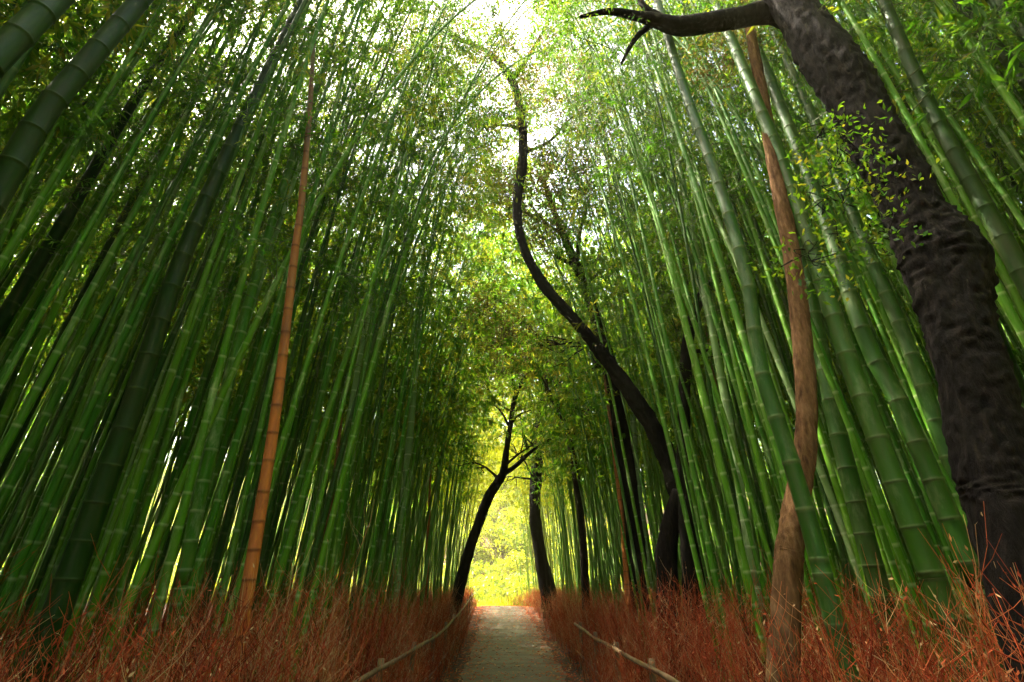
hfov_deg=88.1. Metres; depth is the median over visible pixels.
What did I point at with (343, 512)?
bamboo
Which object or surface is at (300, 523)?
bamboo
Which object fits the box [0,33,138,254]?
bamboo
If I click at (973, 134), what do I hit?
bamboo
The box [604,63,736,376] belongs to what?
bamboo
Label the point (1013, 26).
bamboo
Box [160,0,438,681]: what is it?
bamboo
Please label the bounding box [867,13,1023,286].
bamboo
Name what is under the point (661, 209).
bamboo
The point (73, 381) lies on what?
bamboo
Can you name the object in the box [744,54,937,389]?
bamboo
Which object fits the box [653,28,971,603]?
bamboo
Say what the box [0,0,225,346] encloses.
bamboo
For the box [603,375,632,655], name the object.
bamboo
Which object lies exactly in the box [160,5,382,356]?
bamboo
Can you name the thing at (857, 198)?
bamboo
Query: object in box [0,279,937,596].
treeline
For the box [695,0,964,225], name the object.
bamboo
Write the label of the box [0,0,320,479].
bamboo
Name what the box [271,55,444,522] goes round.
bamboo
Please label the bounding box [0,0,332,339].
bamboo
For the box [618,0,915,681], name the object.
bamboo
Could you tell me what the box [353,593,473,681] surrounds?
fence
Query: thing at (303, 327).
bamboo
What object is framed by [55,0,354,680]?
bamboo
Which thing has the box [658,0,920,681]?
bamboo
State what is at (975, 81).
bamboo
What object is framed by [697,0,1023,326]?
bamboo
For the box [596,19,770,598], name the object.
bamboo
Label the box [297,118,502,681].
bamboo
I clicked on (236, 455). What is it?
bamboo
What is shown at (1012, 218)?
bamboo
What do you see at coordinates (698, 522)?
bamboo
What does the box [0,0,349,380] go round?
bamboo
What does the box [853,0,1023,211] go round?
bamboo
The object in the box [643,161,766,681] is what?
tree
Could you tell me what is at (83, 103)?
bamboo
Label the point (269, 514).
bamboo
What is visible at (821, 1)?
bamboo
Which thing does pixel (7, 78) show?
bamboo
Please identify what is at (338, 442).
bamboo
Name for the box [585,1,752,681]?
bamboo
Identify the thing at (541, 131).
sky
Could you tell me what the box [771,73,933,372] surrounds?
bamboo
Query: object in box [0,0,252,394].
bamboo
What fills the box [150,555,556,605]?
grass
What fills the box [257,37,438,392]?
bamboo
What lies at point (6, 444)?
bamboo
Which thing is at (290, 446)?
bamboo
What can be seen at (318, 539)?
bamboo
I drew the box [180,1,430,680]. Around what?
bamboo
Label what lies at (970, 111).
bamboo
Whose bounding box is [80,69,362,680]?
bamboo
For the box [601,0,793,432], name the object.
bamboo
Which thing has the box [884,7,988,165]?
bamboo
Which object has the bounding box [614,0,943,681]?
bamboo
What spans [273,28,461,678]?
bamboo
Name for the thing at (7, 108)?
bamboo
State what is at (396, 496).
bamboo
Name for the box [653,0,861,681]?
bamboo
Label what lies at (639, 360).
bamboo
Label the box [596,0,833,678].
bamboo
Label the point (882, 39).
bamboo
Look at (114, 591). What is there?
bamboo
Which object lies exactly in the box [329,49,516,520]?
bamboo
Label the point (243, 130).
bamboo
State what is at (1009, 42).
bamboo
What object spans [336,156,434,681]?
bamboo
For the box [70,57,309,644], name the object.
bamboo
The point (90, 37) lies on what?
bamboo
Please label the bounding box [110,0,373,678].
bamboo
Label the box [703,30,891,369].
bamboo
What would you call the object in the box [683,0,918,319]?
bamboo
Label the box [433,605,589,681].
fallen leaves
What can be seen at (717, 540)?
bamboo
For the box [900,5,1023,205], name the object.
bamboo
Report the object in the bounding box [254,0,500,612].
bamboo
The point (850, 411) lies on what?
bamboo
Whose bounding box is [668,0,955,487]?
bamboo
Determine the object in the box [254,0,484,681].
bamboo
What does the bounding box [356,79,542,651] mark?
bamboo
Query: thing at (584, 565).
tree
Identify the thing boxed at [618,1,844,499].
bamboo
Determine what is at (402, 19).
bamboo
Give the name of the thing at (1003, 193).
bamboo
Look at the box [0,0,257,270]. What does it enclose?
bamboo
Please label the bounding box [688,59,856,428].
bamboo
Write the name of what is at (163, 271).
bamboo
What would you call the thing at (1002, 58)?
bamboo
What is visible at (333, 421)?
bamboo
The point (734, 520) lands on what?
bamboo
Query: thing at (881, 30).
bamboo
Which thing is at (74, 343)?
bamboo
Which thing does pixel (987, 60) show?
bamboo
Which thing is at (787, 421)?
bamboo
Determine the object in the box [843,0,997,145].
bamboo
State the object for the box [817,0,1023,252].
bamboo
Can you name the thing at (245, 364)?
bamboo
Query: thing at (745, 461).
bamboo
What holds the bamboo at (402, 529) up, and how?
on the ground at (548, 635)
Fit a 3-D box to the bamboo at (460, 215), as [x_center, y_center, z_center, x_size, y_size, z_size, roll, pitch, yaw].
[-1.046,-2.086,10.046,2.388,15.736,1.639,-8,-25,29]
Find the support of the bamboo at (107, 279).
on the ground at (548, 635)
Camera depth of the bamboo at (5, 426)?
7.43 m
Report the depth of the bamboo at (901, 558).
4.63 m
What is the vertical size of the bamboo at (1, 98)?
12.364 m
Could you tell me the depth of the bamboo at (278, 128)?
9.29 m
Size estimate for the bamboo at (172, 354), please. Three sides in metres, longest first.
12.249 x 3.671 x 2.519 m
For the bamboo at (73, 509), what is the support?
on the ground at (548, 635)
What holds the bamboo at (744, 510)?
on the ground at (548, 635)
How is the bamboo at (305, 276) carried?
on the ground at (548, 635)
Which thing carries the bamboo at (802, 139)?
on the ground at (548, 635)
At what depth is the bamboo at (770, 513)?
6.00 m
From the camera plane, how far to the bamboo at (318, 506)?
6.17 m
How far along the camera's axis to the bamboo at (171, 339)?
6.56 m
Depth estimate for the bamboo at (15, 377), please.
8.81 m
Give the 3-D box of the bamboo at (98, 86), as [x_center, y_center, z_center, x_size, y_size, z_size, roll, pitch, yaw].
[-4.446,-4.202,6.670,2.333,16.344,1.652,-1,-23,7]
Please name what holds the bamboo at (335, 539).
on the ground at (548, 635)
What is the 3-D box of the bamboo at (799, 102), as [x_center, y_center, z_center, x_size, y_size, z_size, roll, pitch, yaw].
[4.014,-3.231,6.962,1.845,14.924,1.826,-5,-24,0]
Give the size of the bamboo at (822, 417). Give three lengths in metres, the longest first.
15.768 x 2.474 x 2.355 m
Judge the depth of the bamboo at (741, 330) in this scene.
6.32 m
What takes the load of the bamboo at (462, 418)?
on the ground at (548, 635)
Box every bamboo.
[0,0,75,77]
[0,0,106,95]
[0,0,125,137]
[0,0,153,219]
[0,0,217,249]
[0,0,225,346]
[0,0,229,235]
[0,0,244,232]
[0,0,245,98]
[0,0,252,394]
[0,0,253,146]
[0,0,256,274]
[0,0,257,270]
[0,0,270,370]
[0,0,275,341]
[0,0,282,363]
[0,0,301,519]
[0,0,314,559]
[0,0,315,681]
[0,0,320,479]
[0,0,323,466]
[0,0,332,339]
[0,0,347,616]
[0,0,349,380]
[0,0,356,636]
[0,0,403,513]
[0,0,1023,680]
[0,1,276,299]
[0,1,312,434]
[0,2,183,281]
[0,2,193,52]
[0,3,347,534]
[0,5,171,234]
[0,7,239,286]
[0,9,309,540]
[0,13,167,153]
[0,14,227,439]
[0,16,247,537]
[0,19,232,585]
[0,23,326,590]
[0,23,358,529]
[0,28,270,639]
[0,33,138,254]
[0,48,185,411]
[0,55,225,398]
[1,0,118,80]
[1,6,197,151]
[1,7,83,201]
[1,8,228,407]
[2,7,200,191]
[4,44,257,628]
[5,58,274,673]
[6,0,326,677]
[7,23,175,280]
[9,0,101,222]
[9,0,400,681]
[15,0,312,681]
[19,13,234,223]
[38,39,215,289]
[40,0,184,88]
[44,10,274,194]
[48,2,280,486]
[49,0,367,681]
[53,6,341,372]
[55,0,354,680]
[55,3,285,130]
[56,6,290,559]
[61,2,336,679]
[64,0,389,681]
[69,4,328,621]
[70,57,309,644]
[72,0,208,140]
[76,1,378,678]
[80,0,265,227]
[80,1,306,418]
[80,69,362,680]
[87,0,333,675]
[90,0,568,681]
[97,0,388,657]
[102,142,358,680]
[104,21,414,675]
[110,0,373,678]
[112,1,388,681]
[118,0,342,575]
[121,92,401,677]
[126,7,497,668]
[128,0,410,681]
[130,14,357,470]
[133,0,454,681]
[135,0,367,432]
[136,2,363,316]
[146,53,347,579]
[147,1,414,678]
[153,0,429,681]
[154,80,397,401]
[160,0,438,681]
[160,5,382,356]
[173,9,463,681]
[175,0,406,678]
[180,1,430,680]
[189,110,346,397]
[190,3,428,671]
[190,5,386,637]
[195,132,434,671]
[196,77,383,555]
[201,152,315,384]
[202,0,458,681]
[207,0,502,681]
[207,64,328,571]
[213,6,339,271]
[215,0,443,680]
[217,0,429,639]
[217,14,366,456]
[223,0,432,619]
[228,43,315,681]
[229,10,346,213]
[243,1,427,666]
[247,2,589,680]
[247,37,426,422]
[248,0,466,648]
[249,5,414,430]
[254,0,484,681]
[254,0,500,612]
[257,0,486,635]
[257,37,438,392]
[268,140,429,569]
[269,0,432,679]
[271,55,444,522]
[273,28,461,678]
[277,0,500,681]
[282,1,563,681]
[282,22,470,646]
[288,0,576,681]
[289,106,467,607]
[290,131,397,572]
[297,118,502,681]
[299,0,488,681]
[302,58,555,619]
[305,60,534,677]
[309,413,342,680]
[314,0,477,674]
[314,0,500,681]
[319,0,473,680]
[324,80,524,679]
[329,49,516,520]
[335,162,439,581]
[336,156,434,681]
[337,71,488,543]
[339,16,475,681]
[347,1,510,675]
[350,2,536,670]
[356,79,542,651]
[360,43,507,671]
[364,111,536,671]
[370,51,487,681]
[371,0,488,681]
[382,90,497,653]
[424,461,431,638]
[501,153,647,657]
[505,0,725,681]
[506,72,656,630]
[515,0,765,672]
[524,99,657,543]
[525,14,727,678]
[526,109,702,650]
[528,0,766,663]
[529,22,679,550]
[530,0,731,678]
[531,128,754,634]
[535,0,773,574]
[535,0,819,674]
[537,4,755,680]
[546,68,779,383]
[547,1,737,680]
[553,0,872,617]
[553,93,659,611]
[554,148,735,650]
[557,57,765,433]
[558,0,868,681]
[558,51,778,523]
[560,0,822,617]
[563,1,772,580]
[569,2,767,678]
[571,0,828,646]
[575,1,769,622]
[577,0,954,681]
[577,122,718,477]
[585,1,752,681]
[586,98,690,403]
[589,4,774,547]
[589,116,765,618]
[593,150,682,412]
[595,0,966,526]
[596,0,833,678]
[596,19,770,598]
[597,39,773,559]
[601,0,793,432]
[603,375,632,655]
[604,0,1007,681]
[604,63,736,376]
[613,0,811,681]
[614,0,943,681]
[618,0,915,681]
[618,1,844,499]
[618,44,877,658]
[619,0,910,656]
[619,0,987,681]
[625,0,955,679]
[629,0,880,643]
[630,1,832,449]
[630,50,809,663]
[630,133,744,470]
[633,0,820,651]
[633,3,880,673]
[636,4,827,640]
[636,85,856,631]
[637,125,808,623]
[640,83,829,328]
[641,0,933,680]
[647,78,836,367]
[650,85,880,648]
[651,0,869,663]
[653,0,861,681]
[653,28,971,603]
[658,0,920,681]
[662,48,916,678]
[663,0,956,680]
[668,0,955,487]
[668,61,842,592]
[669,8,951,574]
[671,2,907,549]
[673,5,897,379]
[676,27,938,456]
[679,10,999,681]
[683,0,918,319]
[683,35,982,662]
[684,0,987,186]
[688,0,934,449]
[688,4,1023,407]
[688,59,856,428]
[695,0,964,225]
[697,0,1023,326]
[702,0,1023,347]
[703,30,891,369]
[704,318,761,681]
[705,21,932,444]
[708,5,862,244]
[722,0,827,149]
[730,118,906,554]
[736,37,896,259]
[740,55,937,396]
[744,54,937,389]
[753,0,864,100]
[764,48,935,374]
[766,41,907,311]
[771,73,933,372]
[774,0,1023,324]
[774,61,971,306]
[777,0,1023,322]
[780,52,907,237]
[782,0,927,95]
[783,80,881,244]
[788,0,1023,350]
[791,15,959,254]
[805,3,1023,160]
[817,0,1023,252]
[824,0,1023,127]
[825,130,962,257]
[826,0,1023,229]
[828,3,1010,199]
[829,2,1023,221]
[832,5,1023,355]
[835,1,1023,278]
[836,0,1023,175]
[836,10,1023,182]
[838,0,1023,403]
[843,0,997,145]
[845,0,1023,379]
[846,52,1023,361]
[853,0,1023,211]
[859,0,1023,113]
[860,6,1022,181]
[862,0,1023,89]
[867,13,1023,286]
[869,0,1023,188]
[872,0,1006,135]
[876,0,1023,120]
[876,0,1023,300]
[882,0,1023,232]
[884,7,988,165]
[899,3,1023,218]
[900,0,1023,135]
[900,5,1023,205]
[901,0,1023,146]
[909,4,1023,205]
[910,0,1020,147]
[985,0,1023,42]
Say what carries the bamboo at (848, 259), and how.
on the ground at (548, 635)
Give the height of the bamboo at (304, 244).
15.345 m
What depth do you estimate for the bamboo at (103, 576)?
4.88 m
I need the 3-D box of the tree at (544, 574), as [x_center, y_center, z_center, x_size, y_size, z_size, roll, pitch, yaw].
[1.714,3.279,23.964,8.180,17.041,5.942,-8,-26,15]
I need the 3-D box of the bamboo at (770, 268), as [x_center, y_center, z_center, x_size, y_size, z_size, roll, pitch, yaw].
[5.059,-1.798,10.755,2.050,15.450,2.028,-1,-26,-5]
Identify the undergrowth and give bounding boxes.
[0,500,478,681]
[495,501,1023,681]
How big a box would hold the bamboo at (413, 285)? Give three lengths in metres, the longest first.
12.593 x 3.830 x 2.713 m
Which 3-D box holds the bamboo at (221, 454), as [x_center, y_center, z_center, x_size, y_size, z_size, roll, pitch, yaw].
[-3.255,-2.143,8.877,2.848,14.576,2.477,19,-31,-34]
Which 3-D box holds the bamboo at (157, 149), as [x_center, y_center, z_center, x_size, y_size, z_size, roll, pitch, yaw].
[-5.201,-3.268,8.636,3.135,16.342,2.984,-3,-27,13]
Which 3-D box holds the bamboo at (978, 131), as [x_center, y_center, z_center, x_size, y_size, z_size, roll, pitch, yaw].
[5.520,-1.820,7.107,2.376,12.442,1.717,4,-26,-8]
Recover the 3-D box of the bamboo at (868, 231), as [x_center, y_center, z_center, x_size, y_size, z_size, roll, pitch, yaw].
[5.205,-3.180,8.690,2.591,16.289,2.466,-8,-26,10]
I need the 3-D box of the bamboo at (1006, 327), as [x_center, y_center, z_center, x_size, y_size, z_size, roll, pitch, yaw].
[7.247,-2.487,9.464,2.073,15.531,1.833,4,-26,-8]
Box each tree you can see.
[346,0,742,681]
[436,219,567,637]
[450,44,663,681]
[467,248,608,619]
[494,0,1023,681]
[520,345,594,649]
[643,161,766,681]
[678,0,817,681]
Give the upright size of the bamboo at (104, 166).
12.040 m
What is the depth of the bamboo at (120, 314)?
7.98 m
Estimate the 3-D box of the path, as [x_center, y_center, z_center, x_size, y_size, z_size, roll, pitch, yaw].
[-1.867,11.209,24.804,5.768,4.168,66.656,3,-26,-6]
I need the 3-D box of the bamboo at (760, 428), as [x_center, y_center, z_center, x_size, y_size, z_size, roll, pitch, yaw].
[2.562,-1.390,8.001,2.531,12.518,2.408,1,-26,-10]
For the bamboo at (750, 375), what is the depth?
8.13 m
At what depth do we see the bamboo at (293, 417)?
7.55 m
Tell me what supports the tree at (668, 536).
on the ground at (548, 635)
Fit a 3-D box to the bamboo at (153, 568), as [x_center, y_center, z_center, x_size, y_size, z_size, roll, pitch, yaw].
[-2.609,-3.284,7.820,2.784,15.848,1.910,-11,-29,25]
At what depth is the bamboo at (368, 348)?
7.61 m
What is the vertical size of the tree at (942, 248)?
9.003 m
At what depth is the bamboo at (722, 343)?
7.78 m
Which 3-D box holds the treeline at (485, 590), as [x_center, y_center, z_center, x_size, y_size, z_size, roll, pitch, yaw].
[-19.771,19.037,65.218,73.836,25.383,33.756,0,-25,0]
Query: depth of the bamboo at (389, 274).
10.35 m
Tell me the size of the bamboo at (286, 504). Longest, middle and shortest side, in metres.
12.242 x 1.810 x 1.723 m
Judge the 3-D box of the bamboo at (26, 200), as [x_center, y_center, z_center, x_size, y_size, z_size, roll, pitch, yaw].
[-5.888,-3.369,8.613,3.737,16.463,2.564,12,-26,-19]
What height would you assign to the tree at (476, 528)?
16.832 m
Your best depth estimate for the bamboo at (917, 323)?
8.05 m
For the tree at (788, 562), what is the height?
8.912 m
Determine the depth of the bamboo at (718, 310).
9.66 m
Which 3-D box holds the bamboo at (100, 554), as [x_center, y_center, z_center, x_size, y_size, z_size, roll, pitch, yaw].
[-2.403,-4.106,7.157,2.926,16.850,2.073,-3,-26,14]
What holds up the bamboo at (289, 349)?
on the ground at (548, 635)
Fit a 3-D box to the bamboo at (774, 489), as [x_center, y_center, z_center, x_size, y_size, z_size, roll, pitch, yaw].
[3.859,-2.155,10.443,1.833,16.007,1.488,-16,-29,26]
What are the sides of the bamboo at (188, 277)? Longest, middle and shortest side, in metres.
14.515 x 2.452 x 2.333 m
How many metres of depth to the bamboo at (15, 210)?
5.15 m
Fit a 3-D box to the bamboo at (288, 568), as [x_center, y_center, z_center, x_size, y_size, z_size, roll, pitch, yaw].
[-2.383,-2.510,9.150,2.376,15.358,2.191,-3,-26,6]
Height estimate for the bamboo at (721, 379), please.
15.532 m
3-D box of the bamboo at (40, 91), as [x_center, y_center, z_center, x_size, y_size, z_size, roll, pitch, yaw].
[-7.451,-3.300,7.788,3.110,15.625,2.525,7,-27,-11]
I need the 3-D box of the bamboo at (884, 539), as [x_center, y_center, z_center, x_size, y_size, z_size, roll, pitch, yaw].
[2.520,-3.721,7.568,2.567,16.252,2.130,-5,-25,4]
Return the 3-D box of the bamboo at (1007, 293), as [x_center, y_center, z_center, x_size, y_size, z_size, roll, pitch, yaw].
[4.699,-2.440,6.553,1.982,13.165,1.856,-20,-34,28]
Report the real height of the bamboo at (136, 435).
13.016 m
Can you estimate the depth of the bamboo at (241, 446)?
7.96 m
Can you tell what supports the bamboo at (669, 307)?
on the ground at (548, 635)
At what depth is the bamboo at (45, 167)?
5.81 m
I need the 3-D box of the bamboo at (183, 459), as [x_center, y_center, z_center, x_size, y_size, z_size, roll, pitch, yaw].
[-3.414,-1.744,8.766,2.836,13.889,2.009,23,-35,-35]
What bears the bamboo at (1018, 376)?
on the ground at (548, 635)
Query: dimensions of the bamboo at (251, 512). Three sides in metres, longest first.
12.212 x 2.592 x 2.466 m
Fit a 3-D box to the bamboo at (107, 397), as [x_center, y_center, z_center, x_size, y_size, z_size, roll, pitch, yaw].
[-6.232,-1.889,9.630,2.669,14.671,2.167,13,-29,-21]
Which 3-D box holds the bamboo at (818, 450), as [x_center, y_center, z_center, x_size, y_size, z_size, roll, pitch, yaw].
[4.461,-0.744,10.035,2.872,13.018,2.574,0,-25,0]
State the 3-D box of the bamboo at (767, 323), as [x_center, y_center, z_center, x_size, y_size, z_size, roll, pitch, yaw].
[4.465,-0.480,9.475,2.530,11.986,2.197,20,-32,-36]
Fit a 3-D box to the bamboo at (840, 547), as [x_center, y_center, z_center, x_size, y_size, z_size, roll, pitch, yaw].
[3.455,-2.562,9.162,2.350,15.603,2.051,5,-26,-9]
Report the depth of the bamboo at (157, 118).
9.75 m
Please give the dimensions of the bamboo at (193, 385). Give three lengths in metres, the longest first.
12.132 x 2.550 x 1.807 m
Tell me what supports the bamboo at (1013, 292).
on the ground at (548, 635)
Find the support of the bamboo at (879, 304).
on the ground at (548, 635)
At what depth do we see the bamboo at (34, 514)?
7.35 m
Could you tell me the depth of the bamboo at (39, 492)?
7.92 m
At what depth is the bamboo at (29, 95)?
5.96 m
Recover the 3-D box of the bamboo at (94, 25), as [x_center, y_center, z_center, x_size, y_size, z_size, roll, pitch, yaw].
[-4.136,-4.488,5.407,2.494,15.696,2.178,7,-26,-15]
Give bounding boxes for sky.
[18,0,1021,482]
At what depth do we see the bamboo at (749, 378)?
9.46 m
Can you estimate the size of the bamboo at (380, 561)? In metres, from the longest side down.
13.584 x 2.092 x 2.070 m
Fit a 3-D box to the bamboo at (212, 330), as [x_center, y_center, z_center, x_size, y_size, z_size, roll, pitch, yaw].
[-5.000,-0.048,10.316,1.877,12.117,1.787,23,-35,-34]
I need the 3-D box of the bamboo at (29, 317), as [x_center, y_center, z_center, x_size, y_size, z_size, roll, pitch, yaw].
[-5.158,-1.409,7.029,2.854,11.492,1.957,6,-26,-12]
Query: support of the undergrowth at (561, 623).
on the ground at (548, 635)
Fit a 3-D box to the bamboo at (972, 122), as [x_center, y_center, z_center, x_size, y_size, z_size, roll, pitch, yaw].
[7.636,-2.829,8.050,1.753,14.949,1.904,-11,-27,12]
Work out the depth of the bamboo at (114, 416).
8.89 m
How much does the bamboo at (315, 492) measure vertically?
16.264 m
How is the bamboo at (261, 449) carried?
on the ground at (548, 635)
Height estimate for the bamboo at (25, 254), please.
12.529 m
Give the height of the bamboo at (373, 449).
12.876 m
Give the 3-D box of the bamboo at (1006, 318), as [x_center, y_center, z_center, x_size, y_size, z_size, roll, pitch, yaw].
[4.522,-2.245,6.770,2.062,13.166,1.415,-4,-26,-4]
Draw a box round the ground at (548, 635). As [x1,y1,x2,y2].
[0,482,889,681]
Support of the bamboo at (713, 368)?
on the ground at (548, 635)
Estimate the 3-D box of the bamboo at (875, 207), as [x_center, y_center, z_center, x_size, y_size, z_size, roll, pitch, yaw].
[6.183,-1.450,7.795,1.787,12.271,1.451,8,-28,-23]
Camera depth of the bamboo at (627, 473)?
10.89 m
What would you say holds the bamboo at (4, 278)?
on the ground at (548, 635)
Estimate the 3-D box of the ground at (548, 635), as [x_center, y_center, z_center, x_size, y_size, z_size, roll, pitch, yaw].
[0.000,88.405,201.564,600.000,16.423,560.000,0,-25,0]
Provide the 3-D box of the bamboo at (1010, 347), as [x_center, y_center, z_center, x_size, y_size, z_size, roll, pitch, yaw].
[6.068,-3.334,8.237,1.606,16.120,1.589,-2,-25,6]
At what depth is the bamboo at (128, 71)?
5.92 m
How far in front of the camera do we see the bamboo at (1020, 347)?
7.58 m
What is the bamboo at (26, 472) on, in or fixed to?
on the ground at (548, 635)
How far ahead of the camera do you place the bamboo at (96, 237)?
8.45 m
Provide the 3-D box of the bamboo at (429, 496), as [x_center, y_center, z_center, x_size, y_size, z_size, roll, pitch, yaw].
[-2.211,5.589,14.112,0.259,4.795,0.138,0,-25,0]
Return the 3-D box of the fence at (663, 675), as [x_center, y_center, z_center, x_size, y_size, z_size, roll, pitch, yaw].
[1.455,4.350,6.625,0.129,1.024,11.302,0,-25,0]
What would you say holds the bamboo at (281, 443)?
on the ground at (548, 635)
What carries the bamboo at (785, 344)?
on the ground at (548, 635)
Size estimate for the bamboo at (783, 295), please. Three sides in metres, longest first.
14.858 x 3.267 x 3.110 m
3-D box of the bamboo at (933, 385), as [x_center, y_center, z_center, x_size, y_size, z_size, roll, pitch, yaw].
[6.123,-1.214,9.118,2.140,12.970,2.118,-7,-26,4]
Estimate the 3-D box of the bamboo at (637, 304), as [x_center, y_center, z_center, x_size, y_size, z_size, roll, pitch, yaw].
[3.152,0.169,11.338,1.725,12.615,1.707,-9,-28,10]
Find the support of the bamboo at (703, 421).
on the ground at (548, 635)
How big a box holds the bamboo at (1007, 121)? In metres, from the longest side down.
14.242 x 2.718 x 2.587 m
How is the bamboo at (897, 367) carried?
on the ground at (548, 635)
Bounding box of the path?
[443,567,566,681]
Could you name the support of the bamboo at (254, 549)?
on the ground at (548, 635)
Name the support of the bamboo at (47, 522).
on the ground at (548, 635)
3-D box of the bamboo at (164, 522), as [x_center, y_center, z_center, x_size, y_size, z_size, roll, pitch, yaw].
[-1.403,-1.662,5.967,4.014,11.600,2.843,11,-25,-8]
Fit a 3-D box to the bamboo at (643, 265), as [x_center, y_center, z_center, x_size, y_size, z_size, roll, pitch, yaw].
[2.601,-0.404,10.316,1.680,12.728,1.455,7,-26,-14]
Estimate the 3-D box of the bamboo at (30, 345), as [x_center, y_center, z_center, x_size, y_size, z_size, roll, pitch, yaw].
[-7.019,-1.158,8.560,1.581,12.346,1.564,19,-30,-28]
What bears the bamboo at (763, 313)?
on the ground at (548, 635)
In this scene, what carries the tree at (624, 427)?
on the ground at (548, 635)
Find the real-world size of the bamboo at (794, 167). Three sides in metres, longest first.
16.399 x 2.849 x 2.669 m
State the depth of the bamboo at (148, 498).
5.59 m
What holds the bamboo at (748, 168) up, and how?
on the ground at (548, 635)
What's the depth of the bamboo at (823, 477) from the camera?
7.23 m
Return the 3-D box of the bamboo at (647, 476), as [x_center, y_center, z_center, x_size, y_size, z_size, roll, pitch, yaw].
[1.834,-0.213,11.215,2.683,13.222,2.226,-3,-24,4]
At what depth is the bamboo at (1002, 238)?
4.66 m
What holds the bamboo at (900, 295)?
on the ground at (548, 635)
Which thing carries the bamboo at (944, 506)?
on the ground at (548, 635)
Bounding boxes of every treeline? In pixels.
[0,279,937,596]
[3,435,652,604]
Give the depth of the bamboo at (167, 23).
7.67 m
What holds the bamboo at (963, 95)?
on the ground at (548, 635)
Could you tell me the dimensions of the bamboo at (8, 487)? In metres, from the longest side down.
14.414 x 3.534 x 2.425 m
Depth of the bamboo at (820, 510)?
8.81 m
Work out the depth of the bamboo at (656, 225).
8.20 m
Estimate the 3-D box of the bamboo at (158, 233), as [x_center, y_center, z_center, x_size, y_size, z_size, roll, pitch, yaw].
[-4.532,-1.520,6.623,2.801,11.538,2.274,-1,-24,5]
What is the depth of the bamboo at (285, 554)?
7.03 m
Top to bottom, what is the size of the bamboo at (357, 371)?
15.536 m
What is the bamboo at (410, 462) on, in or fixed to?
on the ground at (548, 635)
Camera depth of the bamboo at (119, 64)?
8.06 m
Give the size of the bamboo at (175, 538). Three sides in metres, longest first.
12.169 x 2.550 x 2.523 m
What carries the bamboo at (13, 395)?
on the ground at (548, 635)
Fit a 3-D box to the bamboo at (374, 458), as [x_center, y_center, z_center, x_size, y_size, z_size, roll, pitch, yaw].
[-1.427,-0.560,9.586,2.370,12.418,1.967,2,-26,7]
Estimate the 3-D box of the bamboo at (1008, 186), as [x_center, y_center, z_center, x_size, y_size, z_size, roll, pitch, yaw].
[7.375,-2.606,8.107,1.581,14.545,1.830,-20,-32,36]
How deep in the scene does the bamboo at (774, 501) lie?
9.43 m
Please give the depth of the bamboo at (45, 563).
6.30 m
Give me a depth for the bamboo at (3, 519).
9.00 m
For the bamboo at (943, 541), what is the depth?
4.71 m
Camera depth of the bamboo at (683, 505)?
8.42 m
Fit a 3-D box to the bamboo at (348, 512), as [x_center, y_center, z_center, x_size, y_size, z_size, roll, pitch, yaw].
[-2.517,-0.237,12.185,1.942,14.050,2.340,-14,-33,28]
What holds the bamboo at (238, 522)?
on the ground at (548, 635)
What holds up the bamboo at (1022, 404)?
on the ground at (548, 635)
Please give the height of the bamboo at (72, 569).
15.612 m
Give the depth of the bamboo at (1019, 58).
7.18 m
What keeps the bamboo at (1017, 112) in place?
on the ground at (548, 635)
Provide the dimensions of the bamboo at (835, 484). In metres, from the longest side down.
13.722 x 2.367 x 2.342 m
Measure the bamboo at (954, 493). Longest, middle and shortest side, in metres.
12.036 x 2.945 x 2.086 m
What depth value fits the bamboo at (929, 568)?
3.87 m
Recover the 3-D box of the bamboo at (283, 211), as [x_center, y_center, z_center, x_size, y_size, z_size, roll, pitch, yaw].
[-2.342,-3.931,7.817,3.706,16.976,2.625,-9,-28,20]
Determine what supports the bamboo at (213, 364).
on the ground at (548, 635)
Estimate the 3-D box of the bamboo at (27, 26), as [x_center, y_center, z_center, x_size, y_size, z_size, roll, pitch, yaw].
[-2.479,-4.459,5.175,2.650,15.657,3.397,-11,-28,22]
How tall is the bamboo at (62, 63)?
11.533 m
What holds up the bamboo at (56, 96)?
on the ground at (548, 635)
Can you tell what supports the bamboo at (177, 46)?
on the ground at (548, 635)
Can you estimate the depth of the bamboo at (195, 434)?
9.36 m
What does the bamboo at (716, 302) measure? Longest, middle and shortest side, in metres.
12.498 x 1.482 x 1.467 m
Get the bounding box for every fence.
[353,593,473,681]
[574,622,679,681]
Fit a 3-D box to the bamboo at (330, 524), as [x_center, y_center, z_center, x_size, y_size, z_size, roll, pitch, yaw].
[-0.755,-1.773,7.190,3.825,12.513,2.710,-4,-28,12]
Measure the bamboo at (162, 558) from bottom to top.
12.530 m
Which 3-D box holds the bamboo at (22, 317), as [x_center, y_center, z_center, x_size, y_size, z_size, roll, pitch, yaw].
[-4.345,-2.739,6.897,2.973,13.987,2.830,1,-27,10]
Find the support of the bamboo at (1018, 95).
on the ground at (548, 635)
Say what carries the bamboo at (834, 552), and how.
on the ground at (548, 635)
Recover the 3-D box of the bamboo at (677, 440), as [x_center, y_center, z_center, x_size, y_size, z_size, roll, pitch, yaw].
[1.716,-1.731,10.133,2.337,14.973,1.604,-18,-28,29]
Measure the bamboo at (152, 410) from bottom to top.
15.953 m
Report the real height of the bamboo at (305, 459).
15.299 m
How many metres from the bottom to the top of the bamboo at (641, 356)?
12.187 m
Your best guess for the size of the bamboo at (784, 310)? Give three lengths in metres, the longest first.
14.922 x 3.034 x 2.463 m
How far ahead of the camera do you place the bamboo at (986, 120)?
6.63 m
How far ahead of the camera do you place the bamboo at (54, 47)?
6.94 m
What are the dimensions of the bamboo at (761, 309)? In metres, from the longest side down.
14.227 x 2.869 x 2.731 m
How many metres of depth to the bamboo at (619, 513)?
11.49 m
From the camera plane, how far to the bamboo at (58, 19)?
5.33 m
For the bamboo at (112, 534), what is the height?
16.236 m
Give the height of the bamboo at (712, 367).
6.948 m

